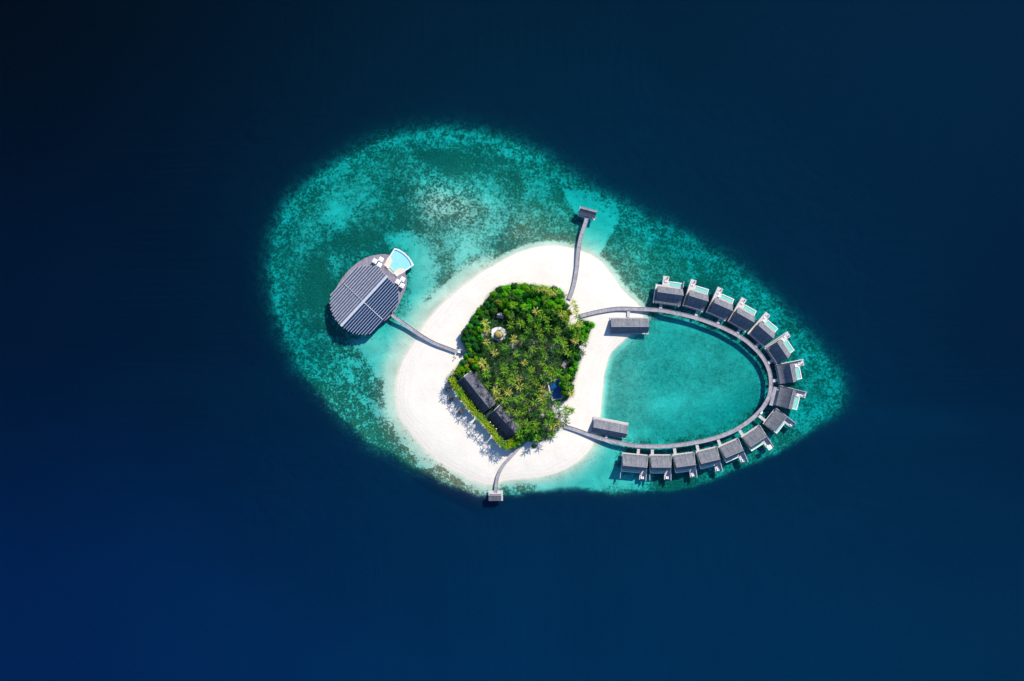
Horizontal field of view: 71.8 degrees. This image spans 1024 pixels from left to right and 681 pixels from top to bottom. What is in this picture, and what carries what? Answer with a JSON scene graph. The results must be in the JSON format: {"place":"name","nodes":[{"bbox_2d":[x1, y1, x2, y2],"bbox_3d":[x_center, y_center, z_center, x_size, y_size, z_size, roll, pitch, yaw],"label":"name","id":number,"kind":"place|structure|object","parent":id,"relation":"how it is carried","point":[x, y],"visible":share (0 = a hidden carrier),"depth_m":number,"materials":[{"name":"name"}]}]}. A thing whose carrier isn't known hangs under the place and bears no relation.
{"place":"outdoors","nodes":[
{"label":"outdoors","id":0,"kind":"place"},
{"bbox_2d":[0,0,1023,680],"bbox_3d":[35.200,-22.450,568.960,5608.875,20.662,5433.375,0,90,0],"label":"sea floor","id":1,"kind":"structure","parent":0,"point":[232,448],"depth_m":574.96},
{"bbox_2d":[390,313,456,352],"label":"restaurant walkway","id":2,"kind":"structure","parent":1,"relation":"on","point":[408,326],"depth_m":557.40,"materials":[{"name":"grey wood"}]},
{"bbox_2d":[461,328,468,335],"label":"broadleaf tree","id":3,"kind":"object","parent":1,"relation":"on","point":[464,331],"visible":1,"depth_m":551.88,"materials":[{"name":"green plant"}]},
{"bbox_2d":[464,342,471,347],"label":"broadleaf tree","id":4,"kind":"object","parent":1,"relation":"on","point":[467,345],"visible":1,"depth_m":551.84,"materials":[{"name":"green plant"}]},
{"bbox_2d":[469,335,476,342],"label":"broadleaf tree","id":5,"kind":"object","parent":1,"relation":"on","point":[473,338],"visible":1,"depth_m":552.21,"materials":[{"name":"green plant"}]},
{"bbox_2d":[470,342,478,348],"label":"broadleaf tree","id":6,"kind":"object","parent":1,"relation":"on","point":[474,345],"visible":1,"depth_m":552.20,"materials":[{"name":"green plant"}]},
{"bbox_2d":[457,371,496,413],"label":"building","id":7,"kind":"structure","parent":1,"relation":"on","point":[476,391],"depth_m":552.25,"materials":[{"name":"grey"}]},
{"bbox_2d":[474,319,480,325],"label":"broadleaf tree","id":8,"kind":"object","parent":1,"relation":"on","point":[477,322],"visible":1,"depth_m":552.60,"materials":[{"name":"green plant"}]},
{"bbox_2d":[475,307,483,314],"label":"broadleaf tree","id":9,"kind":"object","parent":1,"relation":"on","point":[479,311],"visible":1,"depth_m":551.72,"materials":[{"name":"green plant"}]},
{"bbox_2d":[476,334,483,340],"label":"broadleaf tree","id":10,"kind":"object","parent":1,"relation":"on","point":[479,337],"visible":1,"depth_m":551.75,"materials":[{"name":"green plant"}]},
{"bbox_2d":[478,314,484,321],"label":"broadleaf tree","id":11,"kind":"object","parent":1,"relation":"on","point":[481,316],"visible":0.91,"depth_m":552.01,"materials":[{"name":"green plant"}]},
{"bbox_2d":[477,358,485,367],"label":"coconut palm","id":12,"kind":"object","parent":1,"relation":"on","point":[482,362],"visible":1,"depth_m":545.76,"materials":[{"name":"plant"}]},
{"bbox_2d":[478,340,485,347],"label":"broadleaf tree","id":13,"kind":"object","parent":1,"relation":"on","point":[480,343],"visible":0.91,"depth_m":552.41,"materials":[{"name":"green plant"}]},
{"bbox_2d":[479,345,485,352],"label":"broadleaf tree","id":14,"kind":"object","parent":1,"relation":"on","point":[482,349],"visible":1,"depth_m":552.68,"materials":[{"name":"green plant"}]},
{"bbox_2d":[481,318,489,327],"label":"coconut palm","id":15,"kind":"object","parent":1,"relation":"on","point":[484,322],"visible":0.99,"depth_m":544.48,"materials":[{"name":"green plant"}]},
{"bbox_2d":[481,369,490,379],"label":"coconut palm","id":16,"kind":"object","parent":1,"relation":"on","point":[486,374],"visible":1,"depth_m":544.05,"materials":[{"name":"green plant"}]},
{"bbox_2d":[483,301,489,307],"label":"broadleaf tree","id":17,"kind":"object","parent":1,"relation":"on","point":[486,304],"visible":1,"depth_m":551.89,"materials":[{"name":"green plant"}]},
{"bbox_2d":[487,295,494,302],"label":"broadleaf tree","id":18,"kind":"object","parent":1,"relation":"on","point":[491,299],"visible":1,"depth_m":552.34,"materials":[{"name":"green plant"}]},
{"bbox_2d":[489,306,497,315],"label":"broadleaf tree","id":19,"kind":"object","parent":1,"relation":"on","point":[493,311],"visible":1,"depth_m":553.12,"materials":[{"name":"green plant"}]},
{"bbox_2d":[490,291,497,298],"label":"broadleaf tree","id":20,"kind":"object","parent":1,"relation":"on","point":[493,294],"visible":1,"depth_m":551.92,"materials":[{"name":"green plant"}]},
{"bbox_2d":[491,385,498,394],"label":"coconut palm","id":21,"kind":"object","parent":1,"relation":"on","point":[496,390],"visible":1,"depth_m":544.03,"materials":[{"name":"green plant"}]},
{"bbox_2d":[488,491,502,500],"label":"jetty pavilion","id":22,"kind":"structure","parent":1,"relation":"on","point":[493,496],"depth_m":556.58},
{"bbox_2d":[482,411,508,440],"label":"terrace","id":23,"kind":"structure","parent":1,"relation":"on","point":[501,435],"depth_m":558.60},
{"bbox_2d":[492,362,500,370],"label":"coconut palm","id":24,"kind":"object","parent":1,"relation":"on","point":[497,366],"visible":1,"depth_m":547.29,"materials":[{"name":"green plant"}]},
{"bbox_2d":[493,299,501,306],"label":"broadleaf tree","id":25,"kind":"object","parent":1,"relation":"on","point":[497,302],"visible":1,"depth_m":551.84,"materials":[{"name":"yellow plant"}]},
{"bbox_2d":[493,392,501,400],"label":"coconut palm","id":26,"kind":"object","parent":1,"relation":"on","point":[496,398],"visible":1,"depth_m":543.46,"materials":[{"name":"green plant"}]},
{"bbox_2d":[491,327,505,340],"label":"domed hut","id":27,"kind":"object","parent":1,"relation":"on","point":[497,333],"visible":0.98,"depth_m":557.10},
{"bbox_2d":[495,285,502,293],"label":"broadleaf tree","id":28,"kind":"object","parent":1,"relation":"on","point":[498,289],"visible":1,"depth_m":552.71,"materials":[{"name":"green plant"}]},
{"bbox_2d":[494,377,503,385],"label":"coconut palm","id":29,"kind":"object","parent":1,"relation":"on","point":[499,380],"visible":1,"depth_m":546.08,"materials":[{"name":"green plant"}]},
{"bbox_2d":[496,293,502,300],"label":"broadleaf tree","id":30,"kind":"object","parent":1,"relation":"on","point":[499,296],"visible":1,"depth_m":551.66,"materials":[{"name":"green plant"}]},
{"bbox_2d":[497,312,503,318],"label":"hut","id":31,"kind":"object","parent":1,"relation":"on","point":[500,315],"visible":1,"depth_m":555.91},
{"bbox_2d":[487,404,520,437],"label":"building","id":32,"kind":"structure","parent":1,"relation":"on","point":[499,418],"depth_m":552.50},
{"bbox_2d":[501,285,507,292],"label":"broadleaf tree","id":33,"kind":"object","parent":1,"relation":"on","point":[504,288],"visible":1,"depth_m":552.21,"materials":[{"name":"green plant"}]},
{"bbox_2d":[502,298,508,305],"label":"broadleaf tree","id":34,"kind":"object","parent":1,"relation":"on","point":[505,301],"visible":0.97,"depth_m":551.53,"materials":[{"name":"green plant"}]},
{"bbox_2d":[503,388,511,395],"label":"coconut palm","id":35,"kind":"object","parent":1,"relation":"on","point":[508,393],"visible":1,"depth_m":546.45,"materials":[{"name":"green plant"}]},
{"bbox_2d":[504,407,513,415],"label":"coconut palm","id":36,"kind":"object","parent":1,"relation":"on","point":[508,410],"visible":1,"depth_m":544.58,"materials":[{"name":"green plant"}]},
{"bbox_2d":[506,284,512,292],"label":"broadleaf tree","id":37,"kind":"object","parent":1,"relation":"on","point":[509,288],"visible":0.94,"depth_m":552.29,"materials":[{"name":"green plant"}]},
{"bbox_2d":[494,441,526,492],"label":"jetty walkway","id":38,"kind":"structure","parent":1,"relation":"on","point":[514,452],"depth_m":558.10,"materials":[{"name":"grey wood"}]},
{"bbox_2d":[506,291,515,301],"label":"coconut palm","id":39,"kind":"object","parent":1,"relation":"on","point":[511,295],"visible":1,"depth_m":545.43,"materials":[{"name":"green plant"}]},
{"bbox_2d":[510,282,518,288],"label":"broadleaf tree","id":40,"kind":"object","parent":1,"relation":"on","point":[513,286],"visible":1,"depth_m":551.64,"materials":[{"name":"green plant"}]},
{"bbox_2d":[512,287,520,295],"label":"broadleaf tree","id":41,"kind":"object","parent":1,"relation":"on","point":[515,291],"visible":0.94,"depth_m":551.94,"materials":[{"name":"green plant"}]},
{"bbox_2d":[512,356,520,363],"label":"coconut palm","id":42,"kind":"object","parent":1,"relation":"on","point":[516,359],"visible":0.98,"depth_m":547.41,"materials":[{"name":"green plant"}]},
{"bbox_2d":[513,294,522,302],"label":"broadleaf tree","id":43,"kind":"object","parent":1,"relation":"on","point":[517,298],"visible":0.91,"depth_m":551.61,"materials":[{"name":"green plant"}]},
{"bbox_2d":[513,419,523,427],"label":"coconut palm","id":44,"kind":"object","parent":1,"relation":"on","point":[518,423],"visible":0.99,"depth_m":544.16,"materials":[{"name":"green plant"}]},
{"bbox_2d":[448,297,589,448],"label":"undergrowth","id":45,"kind":"object","parent":1,"relation":"on","point":[495,359],"visible":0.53,"depth_m":558.00,"materials":[{"name":"green plant"}]},
{"bbox_2d":[515,382,523,391],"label":"coconut palm","id":46,"kind":"object","parent":1,"relation":"on","point":[519,386],"visible":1,"depth_m":545.61,"materials":[{"name":"green plant"}]},
{"bbox_2d":[514,402,524,411],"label":"coconut palm","id":47,"kind":"object","parent":1,"relation":"on","point":[519,405],"visible":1,"depth_m":545.24,"materials":[{"name":"green plant"}]},
{"bbox_2d":[515,430,524,439],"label":"coconut palm","id":48,"kind":"object","parent":1,"relation":"on","point":[519,435],"visible":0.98,"depth_m":547.57,"materials":[{"name":"green plant"}]},
{"bbox_2d":[520,282,528,290],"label":"broadleaf tree","id":49,"kind":"object","parent":1,"relation":"on","point":[523,285],"visible":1,"depth_m":552.45,"materials":[{"name":"green plant"}]},
{"bbox_2d":[522,292,529,298],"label":"broadleaf tree","id":50,"kind":"object","parent":1,"relation":"on","point":[525,295],"visible":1,"depth_m":552.23,"materials":[{"name":"green plant"}]},
{"bbox_2d":[523,286,531,294],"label":"broadleaf tree","id":51,"kind":"object","parent":1,"relation":"on","point":[527,290],"visible":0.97,"depth_m":551.60,"materials":[{"name":"green plant"}]},
{"bbox_2d":[524,297,531,303],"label":"broadleaf tree","id":52,"kind":"object","parent":1,"relation":"on","point":[528,300],"visible":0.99,"depth_m":552.73,"materials":[{"name":"green plant"}]},
{"bbox_2d":[526,365,534,374],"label":"coconut palm","id":53,"kind":"object","parent":1,"relation":"on","point":[531,370],"visible":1,"depth_m":546.50,"materials":[{"name":"green plant"}]},
{"bbox_2d":[527,322,533,328],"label":"broadleaf tree","id":54,"kind":"object","parent":1,"relation":"on","point":[531,325],"visible":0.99,"depth_m":552.47,"materials":[{"name":"green plant"}]},
{"bbox_2d":[529,291,535,298],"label":"broadleaf tree","id":55,"kind":"object","parent":1,"relation":"on","point":[533,295],"visible":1,"depth_m":552.74,"materials":[{"name":"green plant"}]},
{"bbox_2d":[529,329,536,338],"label":"coconut palm","id":56,"kind":"object","parent":1,"relation":"on","point":[533,333],"visible":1,"depth_m":545.22,"materials":[{"name":"green plant"}]},
{"bbox_2d":[530,299,537,308],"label":"broadleaf tree","id":57,"kind":"object","parent":1,"relation":"on","point":[533,302],"visible":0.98,"depth_m":552.62,"materials":[{"name":"green plant"}]},
{"bbox_2d":[531,307,541,315],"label":"coconut palm","id":58,"kind":"object","parent":1,"relation":"on","point":[537,312],"visible":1,"depth_m":545.78,"materials":[{"name":"green plant"}]},
{"bbox_2d":[534,295,540,302],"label":"broadleaf tree","id":59,"kind":"object","parent":1,"relation":"on","point":[537,298],"visible":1,"depth_m":552.45,"materials":[{"name":"green plant"}]},
{"bbox_2d":[535,302,541,310],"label":"broadleaf tree","id":60,"kind":"object","parent":1,"relation":"on","point":[538,305],"visible":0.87,"depth_m":553.26,"materials":[{"name":"green plant"}]},
{"bbox_2d":[538,336,547,344],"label":"coconut palm","id":61,"kind":"object","parent":1,"relation":"on","point":[543,339],"visible":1,"depth_m":545.39,"materials":[{"name":"green plant"}]},
{"bbox_2d":[542,295,549,304],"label":"coconut palm","id":62,"kind":"object","parent":1,"relation":"on","point":[546,298],"visible":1,"depth_m":545.62,"materials":[{"name":"green plant"}]},
{"bbox_2d":[542,365,549,374],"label":"coconut palm","id":63,"kind":"object","parent":1,"relation":"on","point":[545,370],"visible":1,"depth_m":546.55,"materials":[{"name":"green plant"}]},
{"bbox_2d":[548,299,554,307],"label":"broadleaf tree","id":64,"kind":"object","parent":1,"relation":"on","point":[551,302],"visible":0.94,"depth_m":552.07,"materials":[{"name":"green plant"}]},
{"bbox_2d":[547,368,555,375],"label":"coconut palm","id":65,"kind":"object","parent":1,"relation":"on","point":[549,372],"visible":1,"depth_m":545.46,"materials":[{"name":"green plant"}]},
{"bbox_2d":[547,398,555,407],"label":"coconut palm","id":66,"kind":"object","parent":1,"relation":"on","point":[551,404],"visible":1,"depth_m":544.97,"materials":[{"name":"green plant"}]},
{"bbox_2d":[548,375,556,383],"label":"coconut palm","id":67,"kind":"object","parent":1,"relation":"on","point":[553,378],"visible":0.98,"depth_m":544.70,"materials":[{"name":"green plant"}]},
{"bbox_2d":[547,378,563,400],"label":"swimming pool","id":68,"kind":"structure","parent":1,"relation":"on","point":[555,389],"depth_m":558.49,"materials":[{"name":"blue liquid"}]},
{"bbox_2d":[551,306,559,315],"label":"coconut palm","id":69,"kind":"object","parent":1,"relation":"on","point":[555,310],"visible":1,"depth_m":546.92,"materials":[{"name":"green plant"}]},
{"bbox_2d":[557,292,564,298],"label":"broadleaf tree","id":70,"kind":"object","parent":1,"relation":"on","point":[560,296],"visible":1,"depth_m":553.00,"materials":[{"name":"green plant"}]},
{"bbox_2d":[558,298,564,305],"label":"broadleaf tree","id":71,"kind":"object","parent":1,"relation":"on","point":[561,301],"visible":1,"depth_m":552.07,"materials":[{"name":"green plant"}]},
{"bbox_2d":[557,309,566,318],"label":"coconut palm","id":72,"kind":"object","parent":1,"relation":"on","point":[562,314],"visible":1,"depth_m":546.22,"materials":[{"name":"green plant"}]},
{"bbox_2d":[559,340,567,349],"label":"coconut palm","id":73,"kind":"object","parent":1,"relation":"on","point":[564,344],"visible":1,"depth_m":545.50,"materials":[{"name":"green plant"}]},
{"bbox_2d":[560,404,568,412],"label":"coconut palm","id":74,"kind":"object","parent":1,"relation":"on","point":[565,408],"visible":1,"depth_m":545.15,"materials":[{"name":"green plant"}]},
{"bbox_2d":[561,359,568,367],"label":"hut","id":75,"kind":"object","parent":1,"relation":"on","point":[565,363],"visible":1,"depth_m":555.93,"materials":[{"name":"grey"}]},
{"bbox_2d":[560,316,569,324],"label":"coconut palm","id":76,"kind":"object","parent":1,"relation":"on","point":[565,321],"visible":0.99,"depth_m":546.15,"materials":[{"name":"green plant"}]},
{"bbox_2d":[562,302,569,310],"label":"broadleaf tree","id":77,"kind":"object","parent":1,"relation":"on","point":[565,306],"visible":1,"depth_m":552.82,"materials":[{"name":"green plant"}]},
{"bbox_2d":[563,382,571,391],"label":"coconut palm","id":78,"kind":"object","parent":1,"relation":"on","point":[568,387],"visible":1,"depth_m":545.47,"materials":[{"name":"green plant"}]},
{"bbox_2d":[568,367,573,373],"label":"broadleaf tree","id":79,"kind":"object","parent":1,"relation":"on","point":[571,370],"visible":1,"depth_m":551.98,"materials":[{"name":"green plant"}]},
{"bbox_2d":[567,322,576,331],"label":"coconut palm","id":80,"kind":"object","parent":1,"relation":"on","point":[570,326],"visible":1,"depth_m":547.64,"materials":[{"name":"green plant"}]},
{"bbox_2d":[572,329,580,338],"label":"coconut palm","id":81,"kind":"object","parent":1,"relation":"on","point":[577,333],"visible":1,"depth_m":544.76,"materials":[{"name":"green plant"}]},
{"bbox_2d":[567,216,588,299],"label":"jetty walkway","id":82,"kind":"structure","parent":1,"relation":"on","point":[576,270],"depth_m":557.60,"materials":[{"name":"grey wood"}]},
{"bbox_2d":[575,320,583,328],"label":"coconut palm","id":83,"kind":"object","parent":1,"relation":"on","point":[578,324],"visible":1,"depth_m":546.83,"materials":[{"name":"green plant"}]},
{"bbox_2d":[580,335,588,343],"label":"coconut palm","id":84,"kind":"object","parent":1,"relation":"on","point":[585,340],"visible":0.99,"depth_m":547.21,"materials":[{"name":"green plant"}]},
{"bbox_2d":[578,206,596,220],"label":"jetty pavilion","id":85,"kind":"structure","parent":1,"relation":"on","point":[587,212],"depth_m":555.34,"materials":[{"name":"grey wood"}]},
{"bbox_2d":[591,416,627,438],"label":"beach pavilion","id":86,"kind":"structure","parent":1,"relation":"on","point":[609,427],"depth_m":555.78,"materials":[{"name":"grey wood"}]},
{"bbox_2d":[610,311,648,333],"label":"beach pavilion","id":87,"kind":"structure","parent":1,"relation":"on","point":[628,324],"depth_m":555.35,"materials":[{"name":"grey wood"}]},
{"bbox_2d":[620,448,647,480],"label":"water villa","id":88,"kind":"object","parent":1,"relation":"on","point":[634,462],"visible":0.98,"depth_m":555.15,"materials":[{"name":"grey wood"}]},
{"bbox_2d":[649,448,671,479],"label":"water villa","id":89,"kind":"object","parent":1,"relation":"on","point":[659,463],"visible":0.99,"depth_m":555.29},
{"bbox_2d":[564,306,772,447],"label":"curved walkway","id":90,"kind":"structure","parent":1,"relation":"on","point":[760,409],"depth_m":557.80,"materials":[{"name":"grey wood"}]},
{"bbox_2d":[653,276,683,308],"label":"water villa","id":91,"kind":"object","parent":1,"relation":"on","point":[668,292],"visible":1,"depth_m":555.06,"materials":[{"name":"grey wood"}]},
{"bbox_2d":[672,447,696,477],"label":"water villa","id":92,"kind":"object","parent":1,"relation":"on","point":[683,462],"visible":0.99,"depth_m":555.27,"materials":[{"name":"grey wood"}]},
{"bbox_2d":[682,279,708,315],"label":"water villa","id":93,"kind":"object","parent":1,"relation":"on","point":[696,298],"visible":1,"depth_m":555.37,"materials":[{"name":"grey wood"}]},
{"bbox_2d":[695,444,722,471],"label":"water villa","id":94,"kind":"object","parent":1,"relation":"on","point":[708,457],"visible":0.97,"depth_m":555.36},
{"bbox_2d":[706,287,733,323],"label":"water villa","id":95,"kind":"object","parent":1,"relation":"on","point":[720,308],"visible":1,"depth_m":555.35,"materials":[{"name":"grey wood"}]},
{"bbox_2d":[717,438,747,463],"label":"water villa","id":96,"kind":"object","parent":1,"relation":"on","point":[731,450],"visible":0.98,"depth_m":555.33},
{"bbox_2d":[727,297,756,332],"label":"water villa","id":97,"kind":"object","parent":1,"relation":"on","point":[742,317],"visible":1,"depth_m":555.41,"materials":[{"name":"grey wood"}]},
{"bbox_2d":[739,425,773,450],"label":"water villa","id":98,"kind":"object","parent":1,"relation":"on","point":[754,438],"visible":0.98,"depth_m":555.29,"materials":[{"name":"grey wood"}]},
{"bbox_2d":[747,312,777,346],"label":"water villa","id":99,"kind":"object","parent":1,"relation":"on","point":[761,332],"visible":0.99,"depth_m":555.29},
{"bbox_2d":[757,408,795,433],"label":"water villa","id":100,"kind":"object","parent":1,"relation":"on","point":[775,420],"visible":0.98,"depth_m":555.62,"materials":[{"name":"grey wood"}]},
{"bbox_2d":[763,331,794,363],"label":"water villa","id":101,"kind":"object","parent":1,"relation":"on","point":[778,349],"visible":0.99,"depth_m":555.37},
{"bbox_2d":[769,385,806,409],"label":"water villa","id":102,"kind":"object","parent":1,"relation":"on","point":[784,397],"visible":1,"depth_m":555.75,"materials":[{"name":"grey wood"}]},
{"bbox_2d":[773,359,803,383],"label":"water villa","id":103,"kind":"object","parent":1,"relation":"on","point":[788,372],"visible":0.99,"depth_m":555.33,"materials":[{"name":"grey wood"}]},
{"bbox_3d":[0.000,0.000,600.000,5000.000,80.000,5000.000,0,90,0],"label":"sea","id":104,"kind":"structure","parent":0,"visible":0},
{"bbox_2d":[329,248,413,334],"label":"oval restaurant","id":105,"kind":"structure","parent":104,"relation":"on","point":[366,294],"depth_m":552.79,"materials":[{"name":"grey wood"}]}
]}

